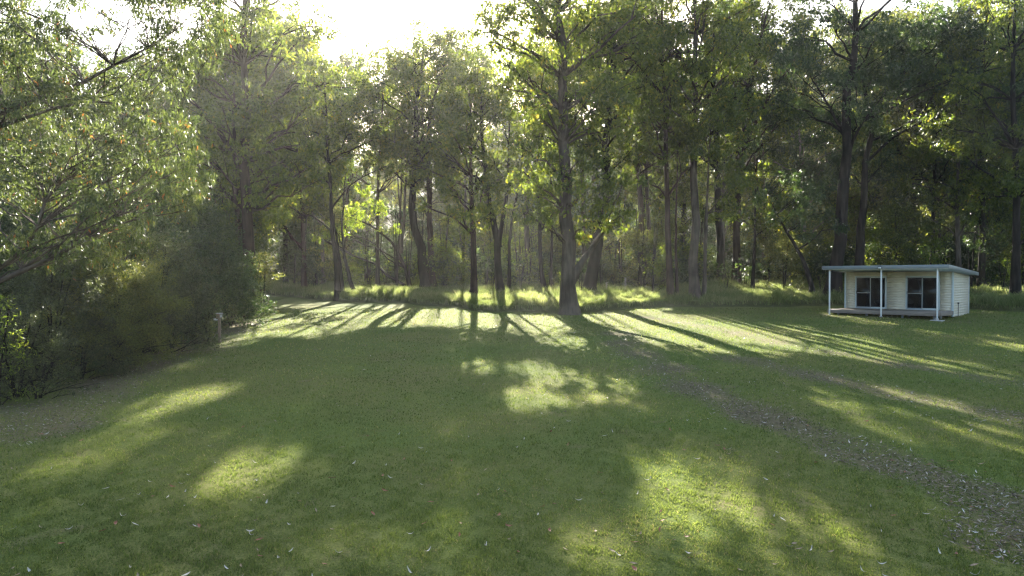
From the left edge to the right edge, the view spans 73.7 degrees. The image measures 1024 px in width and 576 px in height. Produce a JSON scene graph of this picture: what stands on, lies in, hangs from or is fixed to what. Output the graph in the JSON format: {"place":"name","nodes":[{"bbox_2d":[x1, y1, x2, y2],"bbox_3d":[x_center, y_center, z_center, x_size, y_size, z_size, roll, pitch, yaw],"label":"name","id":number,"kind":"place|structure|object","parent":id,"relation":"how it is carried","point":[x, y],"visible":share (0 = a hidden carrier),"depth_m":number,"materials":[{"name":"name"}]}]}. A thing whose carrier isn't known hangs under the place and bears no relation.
{"place":"outdoors","nodes":[
{"label":"outdoors","id":0,"kind":"place"},
{"bbox_2d":[0,0,1006,151],"label":"sky","id":1,"kind":"structure","parent":0,"point":[361,20],"materials":[{"name":"white"}]},
{"bbox_2d":[0,144,1023,575],"bbox_3d":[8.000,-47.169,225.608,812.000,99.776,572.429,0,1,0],"label":"ground","id":2,"kind":"structure","parent":0,"point":[298,302],"depth_m":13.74,"materials":[{"name":"green plant"}]},
{"bbox_2d":[0,289,39,404],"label":"wattle shrub","id":3,"kind":"object","parent":2,"relation":"on","point":[3,345],"visible":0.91,"depth_m":16.43,"materials":[{"name":"green plant"}]},
{"bbox_2d":[1,350,75,398],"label":"fern","id":4,"kind":"object","parent":2,"relation":"on","point":[50,366],"visible":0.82,"depth_m":17.07,"materials":[{"name":"green plant"}]},
{"bbox_2d":[0,193,87,357],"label":"shrub","id":5,"kind":"object","parent":2,"relation":"on","point":[9,225],"visible":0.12,"depth_m":23.61,"materials":[{"name":"green plant"}]},
{"bbox_2d":[0,305,99,399],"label":"wattle shrub","id":6,"kind":"object","parent":2,"relation":"on","point":[36,335],"visible":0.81,"depth_m":17.36,"materials":[{"name":"green plant"}]},
{"bbox_2d":[0,42,127,179],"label":"forest tree","id":7,"kind":"object","parent":2,"relation":"on","point":[52,63],"visible":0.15,"depth_m":62.48,"materials":[{"name":"green plant"}]},
{"bbox_2d":[0,233,146,380],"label":"wattle shrub","id":8,"kind":"object","parent":2,"relation":"on","point":[38,287],"visible":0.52,"depth_m":19.61,"materials":[{"name":"green plant"}]},
{"bbox_2d":[42,341,115,380],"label":"fern","id":9,"kind":"object","parent":2,"relation":"on","point":[91,365],"visible":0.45,"depth_m":19.72,"materials":[{"name":"green plant"}]},
{"bbox_2d":[28,32,149,188],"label":"forest tree","id":10,"kind":"object","parent":2,"relation":"on","point":[90,64],"visible":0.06,"depth_m":67.97,"materials":[{"name":"green plant"}]},
{"bbox_2d":[26,205,199,369],"bbox_3d":[-12.576,-0.065,21.579,4.718,5.591,4.790,-1,1,-39],"label":"wattle shrub","id":11,"kind":"object","parent":2,"relation":"on","point":[128,291],"visible":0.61,"depth_m":21.26,"materials":[{"name":"green plant"}]},
{"bbox_2d":[0,0,248,283],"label":"gum tree","id":12,"kind":"object","parent":2,"relation":"on","point":[24,171],"visible":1,"depth_m":12.74,"materials":[{"name":"green plant"}]},
{"bbox_2d":[35,191,216,353],"bbox_3d":[-16.129,-0.781,27.854,6.891,6.420,6.965,1,1,44],"label":"shrub","id":13,"kind":"object","parent":2,"relation":"on","point":[171,234],"visible":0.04,"depth_m":28.10,"materials":[{"name":"green plant"}]},
{"bbox_2d":[90,42,169,186],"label":"forest tree","id":14,"kind":"object","parent":2,"relation":"on","point":[130,49],"visible":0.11,"depth_m":69.33,"materials":[{"name":"green plant"}]},
{"bbox_2d":[95,48,206,185],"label":"forest tree","id":15,"kind":"object","parent":2,"relation":"on","point":[144,94],"visible":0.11,"depth_m":65.21,"materials":[{"name":"green plant"}]},
{"bbox_2d":[87,169,224,310],"bbox_3d":[-20.129,-2.171,35.337,9.199,8.520,9.575,0,1,0],"label":"shrub","id":16,"kind":"object","parent":2,"relation":"on","point":[177,217],"depth_m":36.17,"materials":[{"name":"green plant"}]},
{"bbox_2d":[94,220,233,354],"bbox_3d":[-12.892,-0.060,24.940,4.397,5.240,4.552,1,1,45],"label":"wattle shrub","id":17,"kind":"object","parent":2,"relation":"on","point":[185,280],"visible":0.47,"depth_m":24.94,"materials":[{"name":"green plant"}]},
{"bbox_2d":[143,243,240,339],"bbox_3d":[-13.558,0.241,28.859,3.982,4.307,3.746,0,1,0],"label":"wattle shrub","id":18,"kind":"object","parent":2,"relation":"on","point":[211,295],"visible":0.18,"depth_m":29.08,"materials":[{"name":"green plant"}]},
{"bbox_2d":[123,179,268,318],"bbox_3d":[-18.534,-2.198,38.195,9.006,8.288,8.178,0,1,0],"label":"shrub","id":19,"kind":"object","parent":2,"relation":"on","point":[209,215],"visible":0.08,"depth_m":37.96,"materials":[{"name":"green plant"}]},
{"bbox_2d":[148,28,292,243],"bbox_3d":[-25.393,-11.272,60.079,12.180,24.195,10.564,0,1,-21],"label":"forest tree","id":20,"kind":"object","parent":2,"relation":"on","point":[196,92],"visible":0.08,"depth_m":59.16,"materials":[{"name":"green plant"}]},
{"bbox_2d":[174,221,282,327],"bbox_3d":[-15.025,-0.595,33.782,6.388,5.438,5.763,0,1,0],"label":"shrub","id":21,"kind":"object","parent":2,"relation":"on","point":[220,255],"visible":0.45,"depth_m":33.84,"materials":[{"name":"green plant"}]},
{"bbox_2d":[181,206,277,318],"bbox_3d":[-18.045,-1.556,40.173,8.084,6.787,7.039,0,1,0],"label":"shrub","id":22,"kind":"object","parent":2,"relation":"on","point":[245,267],"visible":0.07,"depth_m":40.23,"materials":[{"name":"green plant"}]},
{"bbox_2d":[147,10,327,256],"bbox_3d":[-18.296,-8.933,45.953,8.884,20.989,9.655,0,1,19],"label":"gum tree","id":23,"kind":"object","parent":2,"relation":"on","point":[233,87],"visible":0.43,"depth_m":45.08,"materials":[{"name":"green plant"}]},
{"bbox_2d":[147,0,356,296],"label":"gum tree","id":24,"kind":"object","parent":2,"relation":"on","point":[251,15],"visible":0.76,"depth_m":43.73,"materials":[{"name":"green plant"}]},
{"bbox_2d":[248,249,284,313],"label":"sapling","id":25,"kind":"object","parent":2,"relation":"on","point":[265,271],"visible":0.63,"depth_m":41.93,"materials":[{"name":"green plant"}]},
{"bbox_2d":[239,0,341,255],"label":"forest tree","id":26,"kind":"object","parent":2,"relation":"on","point":[280,17],"visible":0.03,"depth_m":72.33,"materials":[{"name":"green plant"}]},
{"bbox_2d":[274,216,314,283],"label":"young tree","id":27,"kind":"object","parent":2,"relation":"on","point":[294,251],"visible":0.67,"depth_m":63.94,"materials":[{"name":"green plant"}]},
{"bbox_2d":[229,16,363,287],"bbox_3d":[-20.253,-12.100,61.677,10.534,24.786,11.247,0,1,32],"label":"forest tree","id":28,"kind":"object","parent":2,"relation":"on","point":[319,123],"visible":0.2,"depth_m":60.70,"materials":[{"name":"green plant"}]},
{"bbox_2d":[251,41,360,285],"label":"gum tree","id":29,"kind":"object","parent":2,"relation":"on","point":[305,200],"visible":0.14,"depth_m":62.99,"materials":[{"name":"green plant"}]},
{"bbox_2d":[296,196,333,284],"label":"young tree","id":30,"kind":"object","parent":2,"relation":"on","point":[316,275],"visible":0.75,"depth_m":62.05,"materials":[{"name":"green plant"}]},
{"bbox_2d":[274,46,362,284],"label":"gum tree","id":31,"kind":"object","parent":2,"relation":"on","point":[331,146],"visible":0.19,"depth_m":61.26,"materials":[{"name":"green plant"}]},
{"bbox_2d":[256,45,410,300],"bbox_3d":[-14.138,-8.796,53.941,10.930,19.872,9.995,-1,1,-36],"label":"gum tree","id":32,"kind":"object","parent":2,"relation":"on","point":[316,64],"visible":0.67,"depth_m":53.24,"materials":[{"name":"green plant"}]},
{"bbox_2d":[308,198,360,282],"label":"young tree","id":33,"kind":"object","parent":2,"relation":"on","point":[338,212],"visible":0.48,"depth_m":62.09,"materials":[{"name":"green plant"}]},
{"bbox_2d":[310,147,362,289],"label":"gum tree","id":34,"kind":"object","parent":2,"relation":"on","point":[338,162],"visible":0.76,"depth_m":56.13,"materials":[{"name":"green plant"}]},
{"bbox_2d":[308,81,378,251],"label":"forest tree","id":35,"kind":"object","parent":2,"relation":"on","point":[364,186],"visible":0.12,"depth_m":84.17,"materials":[{"name":"green plant"}]},
{"bbox_2d":[308,51,393,275],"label":"forest tree","id":36,"kind":"object","parent":2,"relation":"on","point":[351,188],"visible":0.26,"depth_m":70.17,"materials":[{"name":"green plant"}]},
{"bbox_2d":[313,46,399,245],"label":"forest tree","id":37,"kind":"object","parent":2,"relation":"on","point":[343,58],"visible":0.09,"depth_m":94.04,"materials":[{"name":"green plant"}]},
{"bbox_2d":[311,183,410,286],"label":"gum tree","id":38,"kind":"object","parent":2,"relation":"on","point":[360,221],"visible":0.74,"depth_m":58.79,"materials":[{"name":"green plant"}]},
{"bbox_2d":[316,40,436,284],"bbox_3d":[-11.335,-10.597,58.985,10.402,21.511,9.360,0,1,0],"label":"gum tree","id":39,"kind":"object","parent":2,"relation":"on","point":[363,85],"visible":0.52,"depth_m":58.59,"materials":[{"name":"green plant"}]},
{"bbox_2d":[360,82,437,238],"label":"forest tree","id":40,"kind":"object","parent":2,"relation":"on","point":[396,210],"visible":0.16,"depth_m":80.20,"materials":[{"name":"green plant"}]},
{"bbox_2d":[367,66,435,244],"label":"forest tree","id":41,"kind":"object","parent":2,"relation":"on","point":[389,192],"visible":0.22,"depth_m":111.10,"materials":[{"name":"green plant"}]},
{"bbox_2d":[339,17,479,287],"bbox_3d":[-8.107,-11.211,57.926,11.561,22.731,12.661,0,1,0],"label":"gum tree","id":42,"kind":"object","parent":2,"relation":"on","point":[424,278],"visible":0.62,"depth_m":56.32,"materials":[{"name":"green plant"}]},
{"bbox_2d":[360,33,473,234],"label":"forest tree","id":43,"kind":"object","parent":2,"relation":"on","point":[412,50],"visible":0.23,"depth_m":61.65,"materials":[{"name":"green plant"}]},
{"bbox_2d":[381,61,464,243],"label":"forest tree","id":44,"kind":"object","parent":2,"relation":"on","point":[434,214],"visible":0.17,"depth_m":96.21,"materials":[{"name":"green plant"}]},
{"bbox_2d":[371,48,489,287],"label":"gum tree","id":45,"kind":"object","parent":2,"relation":"on","point":[434,73],"visible":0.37,"depth_m":57.57,"materials":[{"name":"green plant"}]},
{"bbox_2d":[423,209,478,287],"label":"young tree","id":46,"kind":"object","parent":2,"relation":"on","point":[438,253],"visible":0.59,"depth_m":57.64,"materials":[{"name":"green plant"}]},
{"bbox_2d":[439,249,484,284],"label":"shrub","id":47,"kind":"object","parent":2,"relation":"on","point":[460,259],"visible":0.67,"depth_m":57.07,"materials":[{"name":"green plant"}]},
{"bbox_2d":[443,212,486,261],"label":"young tree","id":48,"kind":"object","parent":2,"relation":"on","point":[464,232],"visible":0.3,"depth_m":66.75,"materials":[{"name":"green plant"}]},
{"bbox_2d":[427,20,503,252],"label":"forest tree","id":49,"kind":"object","parent":2,"relation":"on","point":[466,45],"visible":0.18,"depth_m":72.80,"materials":[{"name":"green plant"}]},
{"bbox_2d":[405,58,526,294],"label":"gum tree","id":50,"kind":"object","parent":2,"relation":"on","point":[486,179],"visible":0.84,"depth_m":48.59,"materials":[{"name":"green plant"}]},
{"bbox_2d":[421,58,539,293],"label":"gum tree","id":51,"kind":"object","parent":2,"relation":"on","point":[493,107],"visible":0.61,"depth_m":49.52,"materials":[{"name":"green plant"}]},
{"bbox_2d":[449,41,516,251],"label":"forest tree","id":52,"kind":"object","parent":2,"relation":"on","point":[509,214],"visible":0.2,"depth_m":84.31,"materials":[{"name":"green plant"}]},
{"bbox_2d":[0,303,1023,566],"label":"leaf litter","id":53,"kind":"object","parent":2,"relation":"on","point":[956,533],"visible":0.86,"depth_m":13.98,"materials":[{"name":"brown plant"}]},
{"bbox_2d":[467,45,584,266],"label":"forest tree","id":54,"kind":"object","parent":2,"relation":"on","point":[527,234],"visible":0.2,"depth_m":61.09,"materials":[{"name":"green plant"}]},
{"bbox_2d":[497,111,572,289],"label":"gum tree","id":55,"kind":"object","parent":2,"relation":"on","point":[509,240],"visible":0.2,"depth_m":51.73,"materials":[{"name":"green plant"}]},
{"bbox_2d":[498,82,590,288],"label":"gum tree","id":56,"kind":"object","parent":2,"relation":"on","point":[541,272],"visible":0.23,"depth_m":52.78,"materials":[{"name":"green plant"}]},
{"bbox_2d":[460,0,673,314],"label":"gum tree","id":57,"kind":"object","parent":2,"relation":"on","point":[601,89],"visible":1,"depth_m":40.72,"materials":[{"name":"green plant"}]},
{"bbox_2d":[525,0,633,275],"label":"forest tree","id":58,"kind":"object","parent":2,"relation":"on","point":[605,249],"visible":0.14,"depth_m":59.70,"materials":[{"name":"green plant"}]},
{"bbox_2d":[558,2,650,245],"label":"forest tree","id":59,"kind":"object","parent":2,"relation":"on","point":[630,203],"visible":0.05,"depth_m":73.64,"materials":[{"name":"green plant"}]},
{"bbox_2d":[539,0,684,292],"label":"gum tree","id":60,"kind":"object","parent":2,"relation":"on","point":[591,276],"visible":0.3,"depth_m":49.94,"materials":[{"name":"green plant"}]},
{"bbox_2d":[576,15,691,284],"bbox_3d":[11.227,-12.237,59.059,9.962,24.110,10.452,0,1,32],"label":"gum tree","id":61,"kind":"object","parent":2,"relation":"on","point":[640,198],"visible":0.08,"depth_m":59.26,"materials":[{"name":"green plant"}]},
{"bbox_2d":[254,179,1022,285],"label":"undergrowth","id":62,"kind":"object","parent":2,"relation":"on","point":[817,263],"visible":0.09,"depth_m":62.78,"materials":[{"name":"green plant"}]},
{"bbox_2d":[258,267,1023,310],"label":"bank grass","id":63,"kind":"structure","parent":2,"relation":"on","point":[549,295],"depth_m":49.88,"materials":[{"name":"green plant"}]},
{"bbox_2d":[603,208,678,286],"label":"young tree","id":64,"kind":"object","parent":2,"relation":"on","point":[634,261],"visible":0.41,"depth_m":56.55,"materials":[{"name":"green plant"}]},
{"bbox_2d":[611,213,674,287],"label":"young tree","id":65,"kind":"object","parent":2,"relation":"on","point":[646,238],"visible":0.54,"depth_m":55.05,"materials":[{"name":"green plant"}]},
{"bbox_2d":[583,0,706,283],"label":"forest tree","id":66,"kind":"object","parent":2,"relation":"on","point":[653,202],"visible":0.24,"depth_m":59.30,"materials":[{"name":"green plant"}]},
{"bbox_2d":[618,225,684,289],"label":"young tree","id":67,"kind":"object","parent":2,"relation":"on","point":[643,246],"visible":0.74,"depth_m":54.22,"materials":[{"name":"green plant"}]},
{"bbox_2d":[613,0,706,222],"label":"forest tree","id":68,"kind":"object","parent":2,"relation":"on","point":[632,174],"visible":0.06,"depth_m":69.14,"materials":[{"name":"green plant"}]},
{"bbox_2d":[638,223,681,292],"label":"young tree","id":69,"kind":"object","parent":2,"relation":"on","point":[654,259],"visible":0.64,"depth_m":51.14,"materials":[{"name":"green plant"}]},
{"bbox_2d":[587,0,751,296],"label":"gum tree","id":70,"kind":"object","parent":2,"relation":"on","point":[671,28],"visible":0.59,"depth_m":47.53,"materials":[{"name":"green plant"}]},
{"bbox_2d":[639,115,710,293],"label":"gum tree","id":71,"kind":"object","parent":2,"relation":"on","point":[676,263],"visible":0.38,"depth_m":49.71,"materials":[{"name":"green plant"}]},
{"bbox_2d":[594,0,770,299],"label":"gum tree","id":72,"kind":"object","parent":2,"relation":"on","point":[741,68],"visible":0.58,"depth_m":48.45,"materials":[{"name":"green plant"}]},
{"bbox_2d":[629,13,752,246],"bbox_3d":[16.397,-13.623,64.546,10.921,25.938,10.179,0,1,0],"label":"forest tree","id":73,"kind":"object","parent":2,"relation":"on","point":[682,224],"visible":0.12,"depth_m":64.71,"materials":[{"name":"green plant"}]},
{"bbox_2d":[672,78,773,295],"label":"gum tree","id":74,"kind":"object","parent":2,"relation":"on","point":[732,183],"visible":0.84,"depth_m":48.20,"materials":[{"name":"green plant"}]},
{"bbox_2d":[668,0,781,280],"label":"gum tree","id":75,"kind":"object","parent":2,"relation":"on","point":[719,239],"visible":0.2,"depth_m":61.21,"materials":[{"name":"green plant"}]},
{"bbox_2d":[685,0,774,256],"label":"forest tree","id":76,"kind":"object","parent":2,"relation":"on","point":[728,226],"visible":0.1,"depth_m":70.46,"materials":[{"name":"green plant"}]},
{"bbox_2d":[724,155,794,288],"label":"gum tree","id":77,"kind":"object","parent":2,"relation":"on","point":[754,217],"visible":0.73,"depth_m":55.10,"materials":[{"name":"green plant"}]},
{"bbox_2d":[713,0,807,240],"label":"forest tree","id":78,"kind":"object","parent":2,"relation":"on","point":[787,152],"visible":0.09,"depth_m":72.57,"materials":[{"name":"green plant"}]},
{"bbox_2d":[697,0,825,283],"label":"gum tree","id":79,"kind":"object","parent":2,"relation":"on","point":[758,53],"visible":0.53,"depth_m":60.97,"materials":[{"name":"green plant"}]},
{"bbox_2d":[697,0,832,279],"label":"forest tree","id":80,"kind":"object","parent":2,"relation":"on","point":[809,167],"visible":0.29,"depth_m":62.87,"materials":[{"name":"green plant"}]},
{"bbox_2d":[750,209,795,282],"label":"young tree","id":81,"kind":"object","parent":2,"relation":"on","point":[779,274],"visible":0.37,"depth_m":61.26,"materials":[{"name":"green plant"}]},
{"bbox_2d":[746,227,818,291],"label":"young tree","id":82,"kind":"object","parent":2,"relation":"on","point":[782,243],"visible":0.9,"depth_m":53.46,"materials":[{"name":"green plant"}]},
{"bbox_2d":[748,168,853,293],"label":"gum tree","id":83,"kind":"object","parent":2,"relation":"on","point":[802,202],"visible":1,"depth_m":49.63,"materials":[{"name":"green plant"}]},
{"bbox_2d":[769,18,834,239],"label":"forest tree","id":84,"kind":"object","parent":2,"relation":"on","point":[822,154],"visible":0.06,"depth_m":95.29,"materials":[{"name":"green plant"}]},
{"bbox_2d":[741,17,872,276],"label":"forest tree","id":85,"kind":"object","parent":2,"relation":"on","point":[794,152],"visible":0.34,"depth_m":65.19,"materials":[{"name":"green plant"}]},
{"bbox_2d":[779,26,871,246],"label":"forest tree","id":86,"kind":"object","parent":2,"relation":"on","point":[829,59],"visible":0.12,"depth_m":84.37,"materials":[{"name":"green plant"}]},
{"bbox_2d":[807,0,893,236],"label":"forest tree","id":87,"kind":"object","parent":2,"relation":"on","point":[859,159],"visible":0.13,"depth_m":75.29,"materials":[{"name":"green plant"}]},
{"bbox_2d":[822,178,880,252],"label":"young tree","id":88,"kind":"object","parent":2,"relation":"on","point":[852,203],"visible":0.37,"depth_m":63.64,"materials":[{"name":"green plant"}]},
{"bbox_2d":[766,0,952,295],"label":"gum tree","id":89,"kind":"object","parent":2,"relation":"on","point":[845,123],"visible":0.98,"depth_m":49.97,"materials":[{"name":"green plant"}]},
{"bbox_2d":[828,7,943,227],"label":"forest tree","id":90,"kind":"object","parent":2,"relation":"on","point":[839,134],"visible":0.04,"depth_m":76.11,"materials":[{"name":"green plant"}]},
{"bbox_2d":[864,189,934,265],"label":"young tree","id":91,"kind":"object","parent":2,"relation":"on","point":[893,232],"visible":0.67,"depth_m":53.30,"materials":[{"name":"green plant"}]},
{"bbox_2d":[822,264,978,320],"bbox_3d":[23.750,0.276,41.733,6.650,3.220,7.458,1,1,45],"label":"cabin","id":92,"kind":"object","parent":2,"relation":"on","point":[936,291],"visible":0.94,"depth_m":40.73,"materials":[{"name":"white wood"}]},
{"bbox_2d":[855,276,886,308],"bbox_3d":[22.278,0.267,42.399,1.810,2.010,0.125,1,1,45],"label":"sliding door","id":93,"kind":"structure","parent":92,"relation":"in","point":[867,288],"depth_m":42.38,"materials":[{"name":"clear glass"}]},
{"bbox_2d":[905,276,939,309],"bbox_3d":[24.294,0.294,40.400,1.790,2.010,0.125,1,1,45],"label":"sliding door","id":94,"kind":"structure","parent":92,"relation":"in","point":[920,291],"depth_m":40.41,"materials":[{"name":"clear glass"}]},
{"bbox_2d":[849,49,954,230],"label":"gum tree","id":95,"kind":"object","parent":2,"relation":"on","point":[919,107],"visible":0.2,"depth_m":58.84,"materials":[{"name":"green plant"}]},
{"bbox_2d":[848,0,977,249],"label":"forest tree","id":96,"kind":"object","parent":2,"relation":"on","point":[907,134],"visible":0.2,"depth_m":57.48,"materials":[{"name":"green plant"}]},
{"bbox_2d":[816,2,1023,265],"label":"gum tree","id":97,"kind":"object","parent":2,"relation":"on","point":[911,52],"visible":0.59,"depth_m":52.11,"materials":[{"name":"green plant"}]},
{"bbox_2d":[910,226,951,264],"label":"young tree","id":98,"kind":"object","parent":2,"relation":"on","point":[935,241],"visible":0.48,"depth_m":53.76,"materials":[{"name":"green plant"}]},
{"bbox_2d":[866,1,1008,264],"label":"gum tree","id":99,"kind":"object","parent":2,"relation":"on","point":[935,175],"visible":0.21,"depth_m":56.97,"materials":[{"name":"green plant"}]},
{"bbox_2d":[868,78,1019,267],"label":"gum tree","id":100,"kind":"object","parent":2,"relation":"on","point":[962,176],"visible":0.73,"depth_m":52.01,"materials":[{"name":"green plant"}]},
{"bbox_2d":[887,14,1004,245],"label":"forest tree","id":101,"kind":"object","parent":2,"relation":"on","point":[945,230],"visible":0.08,"depth_m":66.08,"materials":[{"name":"green plant"}]},
{"bbox_2d":[902,0,1023,287],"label":"gum tree","id":102,"kind":"object","parent":2,"relation":"on","point":[982,255],"visible":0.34,"depth_m":53.21,"materials":[{"name":"green plant"}]},
{"bbox_2d":[915,0,1023,293],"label":"gum tree","id":103,"kind":"object","parent":2,"relation":"on","point":[1014,188],"visible":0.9,"depth_m":48.17,"materials":[{"name":"green plant"}]},
{"bbox_2d":[939,1,1023,231],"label":"forest tree","id":104,"kind":"object","parent":2,"relation":"on","point":[994,212],"visible":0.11,"depth_m":65.90,"materials":[{"name":"green plant"}]},
{"bbox_2d":[953,204,1010,286],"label":"young tree","id":105,"kind":"object","parent":2,"relation":"on","point":[973,246],"visible":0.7,"depth_m":53.67,"materials":[{"name":"green plant"}]},
{"bbox_2d":[991,196,1023,284],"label":"young tree","id":106,"kind":"object","parent":2,"relation":"on","point":[1008,221],"visible":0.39,"depth_m":53.83,"materials":[{"name":"green plant"}]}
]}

